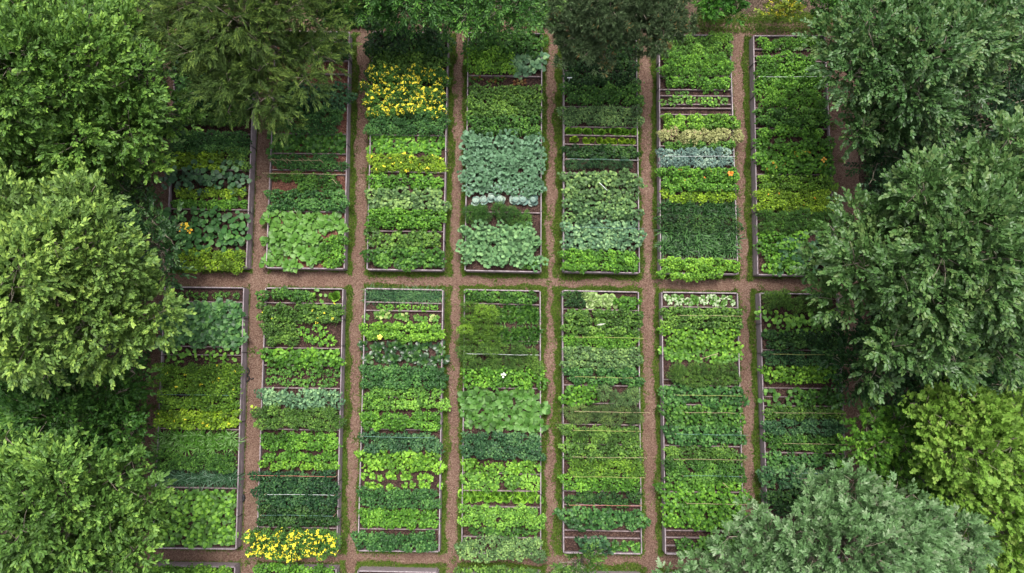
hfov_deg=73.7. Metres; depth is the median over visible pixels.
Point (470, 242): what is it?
kale plant
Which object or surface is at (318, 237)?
chard plant
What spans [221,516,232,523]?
spinach plant
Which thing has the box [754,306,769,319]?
squash plant
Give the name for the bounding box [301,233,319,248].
chard plant
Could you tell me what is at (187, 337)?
chard plant
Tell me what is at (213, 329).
chard plant
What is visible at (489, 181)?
kale plant
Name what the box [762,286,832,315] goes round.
crop row
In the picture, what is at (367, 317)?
spinach plant
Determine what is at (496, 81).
beetroot plant
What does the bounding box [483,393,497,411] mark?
chard plant
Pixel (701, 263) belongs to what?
crop row
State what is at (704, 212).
sweetcorn plant
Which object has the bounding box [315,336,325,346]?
seedling
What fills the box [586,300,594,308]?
lettuce
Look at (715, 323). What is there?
crop row
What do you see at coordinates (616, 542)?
spinach plant
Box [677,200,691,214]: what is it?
sweetcorn plant
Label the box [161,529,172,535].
spinach plant
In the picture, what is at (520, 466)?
crop row
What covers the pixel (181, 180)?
squash plant
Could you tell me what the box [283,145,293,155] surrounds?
spinach plant
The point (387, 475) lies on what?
spinach plant
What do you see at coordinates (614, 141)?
lettuce
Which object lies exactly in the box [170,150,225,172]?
crop row
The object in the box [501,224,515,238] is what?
kale plant
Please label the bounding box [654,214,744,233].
crop row
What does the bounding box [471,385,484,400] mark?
chard plant
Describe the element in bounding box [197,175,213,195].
squash plant
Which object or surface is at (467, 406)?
chard plant
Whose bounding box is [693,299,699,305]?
spinach plant
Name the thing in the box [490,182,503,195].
kale plant
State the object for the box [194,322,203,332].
chard plant
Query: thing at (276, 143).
spinach plant
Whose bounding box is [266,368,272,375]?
seedling
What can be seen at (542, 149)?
kale plant
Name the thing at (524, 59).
chard plant
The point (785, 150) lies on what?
crop row
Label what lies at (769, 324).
squash plant
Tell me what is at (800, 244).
squash plant
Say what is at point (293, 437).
crop row
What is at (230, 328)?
chard plant
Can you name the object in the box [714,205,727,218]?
sweetcorn plant
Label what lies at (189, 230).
squash plant
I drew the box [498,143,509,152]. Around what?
kale plant
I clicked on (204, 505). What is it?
spinach plant
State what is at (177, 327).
chard plant
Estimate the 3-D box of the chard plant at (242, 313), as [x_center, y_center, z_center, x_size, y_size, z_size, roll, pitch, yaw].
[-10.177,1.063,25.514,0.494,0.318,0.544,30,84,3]
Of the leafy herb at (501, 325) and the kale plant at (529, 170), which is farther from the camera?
the kale plant at (529, 170)
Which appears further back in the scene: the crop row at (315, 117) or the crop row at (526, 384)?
the crop row at (315, 117)
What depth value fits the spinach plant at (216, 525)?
24.85 m
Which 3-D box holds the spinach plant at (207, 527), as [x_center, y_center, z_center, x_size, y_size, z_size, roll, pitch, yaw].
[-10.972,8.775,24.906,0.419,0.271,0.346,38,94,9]
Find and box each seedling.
[200,291,207,299]
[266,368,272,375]
[271,376,277,383]
[272,366,281,374]
[277,375,285,385]
[287,367,297,376]
[291,378,298,385]
[297,379,304,386]
[298,326,309,336]
[302,377,309,388]
[304,335,312,343]
[307,334,316,344]
[308,376,316,385]
[311,368,320,377]
[312,324,320,332]
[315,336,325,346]
[316,369,325,377]
[317,326,328,336]
[318,379,327,387]
[324,334,336,346]
[324,378,333,387]
[325,369,332,376]
[333,369,340,377]
[668,94,677,106]
[672,95,681,102]
[679,95,691,103]
[686,95,695,104]
[701,97,710,106]
[707,97,716,106]
[714,96,722,106]
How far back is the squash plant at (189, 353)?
25.35 m
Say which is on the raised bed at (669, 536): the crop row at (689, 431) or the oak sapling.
the crop row at (689, 431)
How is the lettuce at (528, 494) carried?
on the raised bed at (465, 532)
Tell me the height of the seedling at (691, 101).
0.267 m
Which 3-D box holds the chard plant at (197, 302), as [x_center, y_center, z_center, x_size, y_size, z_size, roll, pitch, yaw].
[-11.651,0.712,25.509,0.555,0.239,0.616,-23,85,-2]
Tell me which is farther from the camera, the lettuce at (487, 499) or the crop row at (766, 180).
the crop row at (766, 180)
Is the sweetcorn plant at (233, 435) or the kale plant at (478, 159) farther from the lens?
the kale plant at (478, 159)
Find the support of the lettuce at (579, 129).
on the raised bed at (580, 136)
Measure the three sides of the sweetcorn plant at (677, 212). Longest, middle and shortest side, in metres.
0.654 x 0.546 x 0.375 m
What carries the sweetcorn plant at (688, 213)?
on the raised bed at (685, 109)
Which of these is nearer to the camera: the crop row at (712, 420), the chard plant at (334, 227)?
the crop row at (712, 420)
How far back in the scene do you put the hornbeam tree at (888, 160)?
23.42 m
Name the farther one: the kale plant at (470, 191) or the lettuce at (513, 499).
the kale plant at (470, 191)
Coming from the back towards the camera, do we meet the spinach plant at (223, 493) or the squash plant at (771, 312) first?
the squash plant at (771, 312)
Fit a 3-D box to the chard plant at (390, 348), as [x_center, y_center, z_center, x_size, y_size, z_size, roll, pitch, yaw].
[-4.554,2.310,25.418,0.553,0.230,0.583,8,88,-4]
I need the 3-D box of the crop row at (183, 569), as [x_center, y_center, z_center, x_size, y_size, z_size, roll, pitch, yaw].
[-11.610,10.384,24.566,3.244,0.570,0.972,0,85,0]
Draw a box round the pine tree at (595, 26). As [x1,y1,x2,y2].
[544,0,698,77]
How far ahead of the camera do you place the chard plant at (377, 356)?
25.42 m
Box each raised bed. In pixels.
[152,286,248,549]
[154,561,240,572]
[167,58,258,269]
[255,564,339,572]
[256,287,346,552]
[266,31,352,270]
[357,288,444,551]
[357,566,438,572]
[366,31,449,271]
[461,289,541,554]
[462,568,540,572]
[464,32,542,273]
[561,290,642,553]
[562,34,639,274]
[579,571,639,572]
[656,35,738,275]
[659,292,742,554]
[749,35,834,276]
[755,293,847,557]
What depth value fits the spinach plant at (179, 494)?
24.98 m
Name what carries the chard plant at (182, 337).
on the raised bed at (241, 356)
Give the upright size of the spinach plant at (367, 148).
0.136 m
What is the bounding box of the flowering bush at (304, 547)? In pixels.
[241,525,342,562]
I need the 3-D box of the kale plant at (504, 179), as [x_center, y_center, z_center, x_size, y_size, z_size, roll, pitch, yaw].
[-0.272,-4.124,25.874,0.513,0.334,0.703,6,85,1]
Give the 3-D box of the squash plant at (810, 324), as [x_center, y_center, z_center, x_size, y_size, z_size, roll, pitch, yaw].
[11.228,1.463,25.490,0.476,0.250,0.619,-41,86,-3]
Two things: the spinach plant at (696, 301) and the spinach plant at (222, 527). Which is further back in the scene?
the spinach plant at (696, 301)
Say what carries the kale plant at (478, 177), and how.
on the raised bed at (534, 210)
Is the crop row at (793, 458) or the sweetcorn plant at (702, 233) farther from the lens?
the sweetcorn plant at (702, 233)
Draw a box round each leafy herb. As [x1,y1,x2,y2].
[499,323,505,334]
[501,316,507,324]
[502,329,511,339]
[502,336,511,345]
[508,316,516,323]
[509,305,519,315]
[510,336,521,344]
[513,329,521,337]
[515,317,524,325]
[518,310,526,317]
[521,325,528,332]
[521,337,529,346]
[523,309,533,316]
[524,315,534,325]
[528,325,533,332]
[528,338,536,346]
[531,310,538,320]
[531,325,544,335]
[532,316,539,325]
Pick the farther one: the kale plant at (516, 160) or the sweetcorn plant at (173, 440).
the kale plant at (516, 160)
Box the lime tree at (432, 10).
[311,0,550,42]
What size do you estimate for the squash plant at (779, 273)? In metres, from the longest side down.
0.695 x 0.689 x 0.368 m
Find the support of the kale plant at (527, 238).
on the raised bed at (534, 210)
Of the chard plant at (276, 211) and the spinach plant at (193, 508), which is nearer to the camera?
the spinach plant at (193, 508)
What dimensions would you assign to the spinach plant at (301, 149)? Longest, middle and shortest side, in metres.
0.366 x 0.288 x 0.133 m
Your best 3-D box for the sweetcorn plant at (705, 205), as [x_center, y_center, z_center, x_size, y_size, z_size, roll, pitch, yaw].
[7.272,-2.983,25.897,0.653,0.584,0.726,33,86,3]
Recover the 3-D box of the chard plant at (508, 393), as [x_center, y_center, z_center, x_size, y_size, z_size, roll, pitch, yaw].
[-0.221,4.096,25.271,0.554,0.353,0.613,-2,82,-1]
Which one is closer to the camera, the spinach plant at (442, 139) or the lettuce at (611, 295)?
the lettuce at (611, 295)
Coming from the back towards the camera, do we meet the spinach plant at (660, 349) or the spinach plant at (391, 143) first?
the spinach plant at (391, 143)
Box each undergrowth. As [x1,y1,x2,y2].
[0,0,165,572]
[310,0,689,28]
[863,2,1023,572]
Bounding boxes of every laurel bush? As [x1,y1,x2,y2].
[691,0,749,27]
[795,0,873,25]
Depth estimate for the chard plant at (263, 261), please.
25.69 m
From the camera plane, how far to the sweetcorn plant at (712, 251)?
25.65 m
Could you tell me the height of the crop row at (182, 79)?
0.793 m
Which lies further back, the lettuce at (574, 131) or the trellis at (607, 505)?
the lettuce at (574, 131)
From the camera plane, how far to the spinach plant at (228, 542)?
24.80 m
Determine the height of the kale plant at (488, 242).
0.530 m
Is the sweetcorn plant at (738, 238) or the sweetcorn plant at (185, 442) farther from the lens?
the sweetcorn plant at (738, 238)
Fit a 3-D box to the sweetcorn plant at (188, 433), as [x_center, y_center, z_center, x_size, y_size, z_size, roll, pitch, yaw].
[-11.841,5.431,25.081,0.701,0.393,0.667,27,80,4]
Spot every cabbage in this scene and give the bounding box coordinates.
[471,196,479,205]
[480,195,487,204]
[487,193,494,202]
[493,194,505,204]
[509,195,520,204]
[518,195,528,204]
[528,194,537,206]
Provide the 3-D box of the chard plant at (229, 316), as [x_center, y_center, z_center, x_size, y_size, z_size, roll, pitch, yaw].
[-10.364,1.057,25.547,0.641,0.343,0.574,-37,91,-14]
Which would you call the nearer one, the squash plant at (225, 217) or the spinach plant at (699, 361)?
the spinach plant at (699, 361)
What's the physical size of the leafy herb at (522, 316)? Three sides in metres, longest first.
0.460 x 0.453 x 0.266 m
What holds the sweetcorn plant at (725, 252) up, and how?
on the raised bed at (685, 109)
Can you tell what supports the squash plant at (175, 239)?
on the raised bed at (247, 246)
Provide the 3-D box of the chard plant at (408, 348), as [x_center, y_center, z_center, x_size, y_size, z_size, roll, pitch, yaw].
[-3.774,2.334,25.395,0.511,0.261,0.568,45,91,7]
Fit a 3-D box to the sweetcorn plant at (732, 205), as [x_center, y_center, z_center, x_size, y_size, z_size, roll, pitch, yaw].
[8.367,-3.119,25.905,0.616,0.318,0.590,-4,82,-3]
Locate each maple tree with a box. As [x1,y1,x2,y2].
[832,400,966,515]
[897,372,1023,572]
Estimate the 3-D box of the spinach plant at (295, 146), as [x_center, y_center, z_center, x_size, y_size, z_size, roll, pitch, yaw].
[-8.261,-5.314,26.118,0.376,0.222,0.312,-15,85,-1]
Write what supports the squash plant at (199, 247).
on the raised bed at (247, 246)
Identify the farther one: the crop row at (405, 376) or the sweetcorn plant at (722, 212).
the sweetcorn plant at (722, 212)
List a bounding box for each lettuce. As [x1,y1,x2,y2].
[330,291,339,301]
[457,489,465,498]
[461,494,469,503]
[467,489,474,497]
[470,495,477,503]
[474,489,480,496]
[477,495,482,501]
[483,495,490,503]
[492,491,500,497]
[495,495,503,503]
[499,491,506,496]
[502,496,510,503]
[506,489,512,497]
[511,497,517,503]
[513,490,520,497]
[518,492,525,499]
[520,496,527,503]
[526,489,532,496]
[528,496,534,503]
[535,495,543,503]
[564,127,572,135]
[571,128,577,134]
[572,136,578,142]
[576,127,582,133]
[581,292,590,301]
[582,127,590,136]
[583,139,590,145]
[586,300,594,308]
[589,136,595,142]
[589,292,597,300]
[593,128,599,134]
[594,299,599,306]
[596,137,602,143]
[599,128,605,137]
[599,293,608,302]
[600,299,607,307]
[604,298,612,307]
[608,293,615,301]
[609,127,615,133]
[611,138,617,144]
[613,127,621,136]
[618,137,625,143]
[619,127,626,134]
[630,128,638,135]
[630,138,635,144]
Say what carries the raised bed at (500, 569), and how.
on the ground
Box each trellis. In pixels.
[253,473,336,476]
[262,172,344,177]
[264,494,334,495]
[362,435,436,437]
[568,503,641,505]
[572,455,646,458]
[573,430,640,431]
[574,411,649,412]
[684,501,746,504]
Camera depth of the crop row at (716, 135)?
25.90 m
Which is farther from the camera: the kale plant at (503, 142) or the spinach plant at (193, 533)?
the kale plant at (503, 142)
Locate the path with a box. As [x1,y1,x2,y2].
[134,12,871,572]
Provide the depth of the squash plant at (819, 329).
25.43 m
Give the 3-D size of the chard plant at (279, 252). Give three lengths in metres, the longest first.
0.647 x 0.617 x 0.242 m
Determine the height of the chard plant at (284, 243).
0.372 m
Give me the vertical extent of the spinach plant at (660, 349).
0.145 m
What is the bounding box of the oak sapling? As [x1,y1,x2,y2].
[548,541,607,572]
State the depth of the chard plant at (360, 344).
25.46 m
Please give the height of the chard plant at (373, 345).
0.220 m
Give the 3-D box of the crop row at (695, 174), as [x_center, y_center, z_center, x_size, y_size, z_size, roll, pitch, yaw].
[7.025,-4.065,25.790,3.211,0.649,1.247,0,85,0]
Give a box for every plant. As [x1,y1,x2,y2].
[149,207,175,227]
[149,441,162,451]
[155,334,167,352]
[156,237,180,254]
[156,429,170,443]
[159,172,180,189]
[159,439,173,454]
[159,535,167,546]
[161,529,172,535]
[164,538,170,546]
[165,346,181,363]
[166,335,178,348]
[167,230,192,255]
[167,436,181,445]
[168,520,174,532]
[168,532,181,546]
[169,165,193,182]
[169,206,186,225]
[171,427,183,441]
[171,499,180,507]
[171,513,178,522]
[172,520,182,532]
[173,352,187,362]
[173,506,184,515]
[174,429,187,443]
[174,488,182,498]
[174,527,187,537]
[175,322,186,331]
[176,175,193,193]
[176,233,201,254]
[176,329,184,341]
[177,334,187,345]
[177,514,186,521]
[178,223,199,240]
[178,437,188,448]
[179,205,201,228]
[179,497,188,510]
[180,445,194,455]
[180,521,189,529]
[181,537,190,547]
[182,159,205,186]
[182,489,189,498]
[183,168,205,192]
[183,217,203,240]
[183,430,194,442]
[183,504,192,513]
[183,528,189,536]
[184,229,213,256]
[184,329,194,339]
[184,499,193,505]
[184,515,192,521]
[184,537,197,549]
[185,314,193,327]
[185,348,197,364]
[185,432,198,446]
[186,302,201,311]
[187,429,205,442]
[187,489,198,499]
[187,527,197,538]
[188,323,198,330]
[189,327,201,344]
[189,432,205,447]
[190,339,205,349]
[190,440,204,454]
[190,503,202,515]
[191,513,203,522]
[192,208,213,226]
[192,520,206,530]
[193,300,208,313]
[193,313,203,325]
[193,495,204,507]
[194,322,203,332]
[195,491,206,501]
[195,504,207,517]
[195,537,206,545]
[196,430,210,444]
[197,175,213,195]
[197,527,207,537]
[198,430,213,444]
[199,323,211,333]
[200,300,210,316]
[200,315,211,323]
[200,331,214,345]
[200,442,211,454]
[201,224,216,240]
[201,350,215,363]
[201,498,211,508]
[201,515,208,522]
[201,535,214,548]
[202,489,211,499]
[203,159,221,186]
[203,227,227,249]
[205,306,214,315]
[205,505,212,513]
[205,522,215,531]
[206,205,225,225]
[206,330,215,339]
[206,431,217,446]
[206,443,224,456]
[207,514,213,523]
[207,527,216,535]
[207,536,217,544]
[208,315,222,326]
[208,339,215,348]
[208,435,222,448]
[209,208,231,230]
[209,301,221,313]
[209,306,220,319]
[209,349,224,365]
[209,489,217,499]
[210,221,226,238]
[210,330,220,341]
[211,159,232,185]
[211,324,218,334]
[211,505,221,515]
[211,521,220,530]
[212,296,223,312]
[212,513,221,523]
[214,173,230,188]
[214,429,227,440]
[214,498,224,510]
[215,319,230,331]
[215,338,225,349]
[215,529,221,537]
[215,537,225,545]
[216,438,231,452]
[217,332,231,342]
[217,490,228,498]
[217,505,226,515]
[217,522,225,531]
[218,223,242,244]
[218,233,237,251]
[218,308,226,318]
[218,428,234,444]
[218,435,232,450]
[219,528,230,539]
[221,160,244,186]
[221,336,232,351]
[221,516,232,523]
[222,313,232,324]
[222,348,238,362]
[222,500,230,507]
[223,299,236,314]
[223,506,234,517]
[224,234,244,256]
[224,329,236,342]
[224,431,239,446]
[225,529,238,538]
[225,536,235,545]
[226,322,241,333]
[227,174,241,194]
[227,217,251,244]
[227,301,242,315]
[227,310,238,320]
[227,497,236,506]
[227,523,235,531]
[228,210,249,226]
[228,440,241,454]
[228,489,236,497]
[229,513,235,522]
[230,316,244,329]
[230,336,245,350]
[231,173,251,193]
[232,438,243,447]
[235,308,246,321]
[235,329,248,342]
[259,207,280,226]
[259,231,274,247]
[259,253,274,267]
[265,144,276,154]
[267,244,279,258]
[269,138,278,145]
[269,220,282,234]
[269,230,284,246]
[269,255,282,265]
[274,209,283,219]
[275,244,289,259]
[278,142,285,150]
[278,232,295,247]
[281,221,296,234]
[281,256,293,271]
[282,210,297,225]
[282,245,296,258]
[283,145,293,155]
[286,220,302,232]
[286,231,301,247]
[286,258,303,272]
[287,207,302,225]
[291,135,300,142]
[291,143,300,151]
[293,244,308,258]
[296,222,307,236]
[298,145,306,152]
[299,252,316,268]
[301,212,314,224]
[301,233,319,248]
[305,132,315,141]
[305,145,310,155]
[306,222,316,234]
[306,245,321,259]
[307,206,323,222]
[307,231,322,247]
[309,250,323,264]
[310,288,326,303]
[311,134,321,141]
[311,136,320,145]
[311,143,320,153]
[316,219,328,235]
[316,242,328,257]
[317,144,326,152]
[319,139,327,145]
[319,214,331,227]
[323,133,331,142]
[325,211,344,226]
[325,219,337,231]
[327,139,333,146]
[329,145,338,152]
[332,135,338,141]
[334,140,344,147]
[336,132,345,139]
[336,137,347,147]
[336,148,345,154]
[336,222,348,236]
[357,340,367,350]
[359,472,367,480]
[361,351,373,364]
[362,313,369,320]
[365,145,373,152]
[368,472,375,479]
[368,481,375,489]
[369,341,379,354]
[371,341,384,351]
[372,139,381,147]
[373,311,381,319]
[374,351,384,362]
[375,148,383,153]
[377,309,384,319]
[377,475,384,481]
[379,133,387,142]
[381,353,392,365]
[382,144,388,152]
[382,341,396,354]
[385,140,393,148]
[385,311,391,319]
[385,469,392,479]
[386,483,392,490]
[387,353,401,366]
[388,147,396,156]
[392,338,405,351]
[393,146,400,156]
[393,313,401,319]
[398,134,408,143]
[399,140,406,146]
[400,350,410,362]
[400,473,407,480]
[401,146,407,151]
[401,312,408,321]
[402,340,416,354]
[406,473,412,479]
[407,134,414,140]
[407,141,415,147]
[408,146,414,153]
[409,350,423,365]
[409,480,415,488]
[412,145,421,153]
[413,313,419,321]
[414,341,425,356]
[416,352,432,367]
[417,136,422,142]
[417,473,422,480]
[417,480,426,488]
[419,316,427,322]
[420,139,430,147]
[420,146,428,154]
[421,341,432,351]
[422,473,428,479]
[427,474,433,483]
[429,136,436,141]
[429,314,435,322]
[429,355,438,366]
[430,141,437,150]
[432,340,445,354]
[433,149,440,155]
[437,136,444,142]
[438,141,446,148]
[438,353,449,365]
[455,239,473,256]
[457,169,473,182]
[457,225,469,237]
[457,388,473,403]
[458,130,475,149]
[458,405,471,418]
[459,150,476,170]
[460,248,475,265]
[460,396,479,412]
[461,176,475,196]
[462,418,475,429]
[463,219,486,247]
[464,231,475,247]
[465,409,479,425]
[466,156,482,174]
[467,166,488,191]
[468,73,475,84]
[468,134,486,159]
[468,146,485,166]
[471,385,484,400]
[472,186,485,194]
[472,395,485,413]
[473,242,486,256]
[474,229,491,246]
[474,240,491,251]
[475,417,486,429]
[476,145,497,158]
[476,245,496,267]
[479,161,495,179]
[479,168,495,185]
[479,220,499,240]
[479,408,492,423]
[481,132,502,147]
[481,417,499,432]
[483,141,498,160]
[483,148,503,167]
[483,388,492,402]
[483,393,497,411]
[484,255,497,263]
[485,183,494,192]
[486,228,502,244]
[487,415,505,432]
[488,163,503,179]
[488,406,498,417]
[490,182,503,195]
[491,240,506,256]
[491,390,503,400]
[492,219,508,238]
[492,247,509,267]
[494,76,501,84]
[495,160,517,178]
[495,393,512,412]
[496,132,508,147]
[498,128,519,149]
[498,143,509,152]
[498,148,515,170]
[498,169,510,185]
[498,408,511,418]
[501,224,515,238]
[501,233,518,248]
[501,238,514,257]
[501,389,512,403]
[502,183,518,196]
[503,148,522,166]
[503,402,512,412]
[504,164,518,174]
[504,413,520,430]
[505,231,524,251]
[506,172,521,184]
[508,58,522,67]
[508,249,523,257]
[509,251,526,268]
[510,406,522,420]
[511,387,523,400]
[512,78,519,84]
[512,172,531,187]
[512,221,529,234]
[513,64,528,79]
[514,144,535,158]
[514,233,541,255]
[514,418,528,432]
[515,53,531,64]
[515,400,526,410]
[516,150,530,168]
[517,136,539,156]
[517,230,530,249]
[517,389,528,401]
[518,135,532,146]
[518,411,534,420]
[520,184,531,198]
[521,247,533,263]
[521,399,537,415]
[521,417,537,433]
[522,253,538,269]
[523,159,537,176]
[524,150,538,168]
[524,406,540,422]
[525,185,536,194]
[525,222,536,235]
[525,388,541,400]
[526,174,543,188]
[527,235,541,249]
[528,65,537,75]
[528,132,544,147]
[528,255,548,272]
[529,59,545,73]
[530,159,545,175]
[531,179,546,194]
[534,145,546,161]
[534,419,549,432]
[535,401,550,414]
[536,51,549,64]
[611,539,618,547]
[620,545,627,551]
[621,540,626,548]
[627,541,634,546]
[631,545,639,554]
[654,224,668,241]
[655,237,671,253]
[655,243,671,258]
[656,199,666,211]
[658,346,665,353]
[661,239,676,252]
[662,198,671,210]
[662,226,677,241]
[663,294,670,300]
[663,345,672,354]
[664,352,670,359]
[665,201,679,212]
[667,245,684,256]
[668,247,680,261]
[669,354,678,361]
[670,231,684,243]
[671,205,682,219]
[671,238,682,252]
[671,294,676,300]
[675,230,691,247]
[675,353,682,362]
[676,246,692,258]
[676,347,686,354]
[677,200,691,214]
[677,236,693,252]
[679,207,692,215]
[679,225,694,241]
[680,240,696,257]
[682,352,689,359]
[684,200,696,210]
[685,347,691,355]
[688,352,695,361]
[689,201,704,213]
[689,225,703,241]
[689,236,702,253]
[689,294,696,300]
[691,236,706,256]
[691,348,699,355]
[692,228,710,239]
[692,231,709,246]
[693,248,705,257]
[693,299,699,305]
[694,355,702,363]
[698,204,713,216]
[699,200,712,213]
[699,236,712,255]
[699,346,705,353]
[701,232,716,245]
[701,243,712,260]
[702,352,710,360]
[703,240,715,258]
[704,244,721,260]
[707,206,717,221]
[708,227,729,238]
[708,239,719,254]
[708,347,717,356]
[709,246,723,258]
[710,355,718,363]
[711,199,726,212]
[712,233,727,244]
[713,300,719,306]
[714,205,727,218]
[715,355,722,362]
[717,232,730,245]
[717,244,732,259]
[718,242,736,259]
[718,346,726,354]
[720,204,732,212]
[720,353,729,364]
[724,206,735,219]
[724,232,739,247]
[725,200,737,211]
[726,238,742,253]
[728,204,742,218]
[728,247,741,259]
[728,354,737,362]
[732,232,747,248]
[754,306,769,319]
[758,388,777,405]
[763,307,782,320]
[764,318,781,334]
[773,257,791,276]
[773,393,791,407]
[775,314,790,332]
[777,235,798,251]
[777,242,790,256]
[781,312,796,328]
[782,247,797,257]
[784,243,805,262]
[784,304,805,326]
[785,319,802,334]
[786,387,802,405]
[791,317,814,334]
[794,307,814,323]
[795,234,812,255]
[804,318,818,333]
[810,237,825,248]
[810,312,827,329]
[814,322,833,334]
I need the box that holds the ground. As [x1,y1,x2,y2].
[0,0,1022,572]
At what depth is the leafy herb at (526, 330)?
25.44 m
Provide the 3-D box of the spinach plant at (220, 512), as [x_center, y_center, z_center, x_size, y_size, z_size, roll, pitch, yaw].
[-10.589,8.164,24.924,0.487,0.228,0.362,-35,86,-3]
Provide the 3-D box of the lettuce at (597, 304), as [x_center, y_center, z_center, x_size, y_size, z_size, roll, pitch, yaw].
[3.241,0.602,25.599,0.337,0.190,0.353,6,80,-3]
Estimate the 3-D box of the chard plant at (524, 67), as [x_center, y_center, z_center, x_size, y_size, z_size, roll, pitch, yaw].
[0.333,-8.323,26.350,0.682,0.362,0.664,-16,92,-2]
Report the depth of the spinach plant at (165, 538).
24.80 m
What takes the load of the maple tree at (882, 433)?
on the ground
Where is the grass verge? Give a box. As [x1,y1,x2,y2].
[149,9,851,572]
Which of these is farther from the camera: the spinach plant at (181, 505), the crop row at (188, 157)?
the crop row at (188, 157)
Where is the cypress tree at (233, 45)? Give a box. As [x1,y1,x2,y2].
[132,0,364,147]
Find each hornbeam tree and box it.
[789,105,1023,404]
[792,0,1023,163]
[811,306,1022,420]
[843,2,1023,197]
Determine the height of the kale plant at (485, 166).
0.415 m
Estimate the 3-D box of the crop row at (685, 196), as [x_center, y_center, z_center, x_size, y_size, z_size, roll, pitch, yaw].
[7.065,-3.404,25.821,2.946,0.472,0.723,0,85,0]
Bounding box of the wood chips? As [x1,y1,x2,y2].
[134,0,869,571]
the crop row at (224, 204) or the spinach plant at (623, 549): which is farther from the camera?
the crop row at (224, 204)
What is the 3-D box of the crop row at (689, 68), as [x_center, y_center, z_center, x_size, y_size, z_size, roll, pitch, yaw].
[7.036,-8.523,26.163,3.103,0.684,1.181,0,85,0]
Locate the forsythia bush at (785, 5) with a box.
[753,0,805,21]
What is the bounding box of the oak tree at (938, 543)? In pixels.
[651,456,1004,572]
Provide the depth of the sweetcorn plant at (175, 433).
25.05 m
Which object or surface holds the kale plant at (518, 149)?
on the raised bed at (534, 210)
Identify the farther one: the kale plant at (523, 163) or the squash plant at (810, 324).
the kale plant at (523, 163)
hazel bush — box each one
[89,381,153,468]
[94,0,151,33]
[104,40,186,169]
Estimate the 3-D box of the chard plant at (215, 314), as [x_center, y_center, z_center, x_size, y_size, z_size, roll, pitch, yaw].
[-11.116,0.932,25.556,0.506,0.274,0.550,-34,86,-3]
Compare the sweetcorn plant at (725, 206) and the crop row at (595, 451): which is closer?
the crop row at (595, 451)
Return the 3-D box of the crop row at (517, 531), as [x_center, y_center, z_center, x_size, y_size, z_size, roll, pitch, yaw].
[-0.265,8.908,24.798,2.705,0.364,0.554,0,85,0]
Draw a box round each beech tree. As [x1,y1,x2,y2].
[0,0,207,204]
[0,157,196,398]
[0,353,162,470]
[0,420,178,572]
[81,176,196,293]
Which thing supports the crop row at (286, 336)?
on the raised bed at (338, 331)
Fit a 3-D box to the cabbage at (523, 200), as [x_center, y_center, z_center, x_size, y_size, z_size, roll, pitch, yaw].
[0.414,-3.281,25.874,0.464,0.277,0.365,28,86,2]
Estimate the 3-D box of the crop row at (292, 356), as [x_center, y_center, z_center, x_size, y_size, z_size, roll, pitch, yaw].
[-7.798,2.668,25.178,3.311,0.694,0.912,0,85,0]
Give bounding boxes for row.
[148,448,237,473]
[148,562,232,572]
[149,362,244,400]
[152,408,241,431]
[156,395,239,413]
[166,66,254,110]
[169,104,246,129]
[169,129,252,156]
[170,34,227,74]
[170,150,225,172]
[170,197,247,211]
[174,184,247,200]
[178,247,246,274]
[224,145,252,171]
[247,469,341,493]
[250,402,346,432]
[250,485,340,510]
[252,561,339,572]
[254,387,345,410]
[255,285,315,303]
[255,502,340,527]
[256,302,345,326]
[257,347,345,370]
[257,459,340,471]
[258,321,299,347]
[259,429,338,447]
[260,437,342,453]
[262,451,337,462]
[263,187,349,213]
[268,152,349,171]
[268,170,304,182]
[269,31,351,63]
[270,104,343,136]
[278,81,357,112]
[293,172,342,193]
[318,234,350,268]
[350,530,437,552]
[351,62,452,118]
[353,448,447,474]
[355,485,441,510]
[357,430,445,454]
[357,504,440,530]
[358,320,445,344]
[358,363,448,391]
[359,246,446,271]
[359,410,441,432]
[361,385,451,411]
[362,16,456,59]
[363,110,451,137]
[363,226,441,251]
[364,44,451,73]
[364,185,451,213]
[364,206,446,230]
[365,152,447,174]
[366,171,444,194]
[453,341,544,374]
[453,564,542,572]
[454,533,547,563]
[455,300,504,347]
[457,503,546,530]
[459,430,546,460]
[459,470,539,493]
[460,23,550,58]
[460,363,550,390]
[460,457,541,477]
[461,201,532,227]
[462,96,543,119]
[463,45,518,75]
[463,289,538,304]
[465,114,542,137]
[467,82,544,103]
[468,524,541,538]
[552,504,650,531]
[556,104,644,127]
[556,423,640,447]
[557,168,647,189]
[557,248,639,274]
[557,473,640,492]
[558,81,645,107]
[558,383,600,407]
[558,441,643,461]
[559,143,641,160]
[559,215,646,251]
[559,332,639,351]
[559,345,643,371]
[559,403,644,427]
[560,289,586,308]
[560,307,643,336]
[560,489,642,509]
[561,71,644,88]
[561,185,639,205]
[561,198,644,225]
[561,365,645,387]
[562,57,639,76]
[564,156,633,171]
[566,454,645,478]
[572,36,638,60]
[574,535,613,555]
[595,383,641,410]
[612,295,642,309]
[652,478,751,505]
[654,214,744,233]
[655,50,734,77]
[655,144,733,168]
[655,165,739,194]
[656,125,743,146]
[656,256,725,282]
[656,325,743,353]
[657,381,749,408]
[657,403,745,429]
[658,304,743,330]
[660,113,740,132]
[660,188,736,205]
[660,422,746,446]
[660,456,747,486]
[660,500,747,532]
[663,74,730,94]
[663,139,735,153]
[663,444,747,464]
[665,360,741,388]
[666,30,733,57]
[674,532,744,556]
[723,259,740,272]
[750,134,835,158]
[750,149,835,176]
[751,188,838,215]
[752,86,826,110]
[752,105,831,129]
[752,229,808,253]
[753,68,827,90]
[755,50,819,74]
[755,207,843,233]
[755,464,850,489]
[756,35,820,54]
[756,124,824,140]
[757,172,838,192]
[757,364,842,384]
[759,432,847,453]
[759,487,845,516]
[760,417,848,437]
[761,250,801,276]
[761,328,839,352]
[761,348,843,367]
[761,449,847,469]
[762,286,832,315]
[762,403,846,421]
[793,385,845,409]
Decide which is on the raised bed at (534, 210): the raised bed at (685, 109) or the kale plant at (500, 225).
the kale plant at (500, 225)

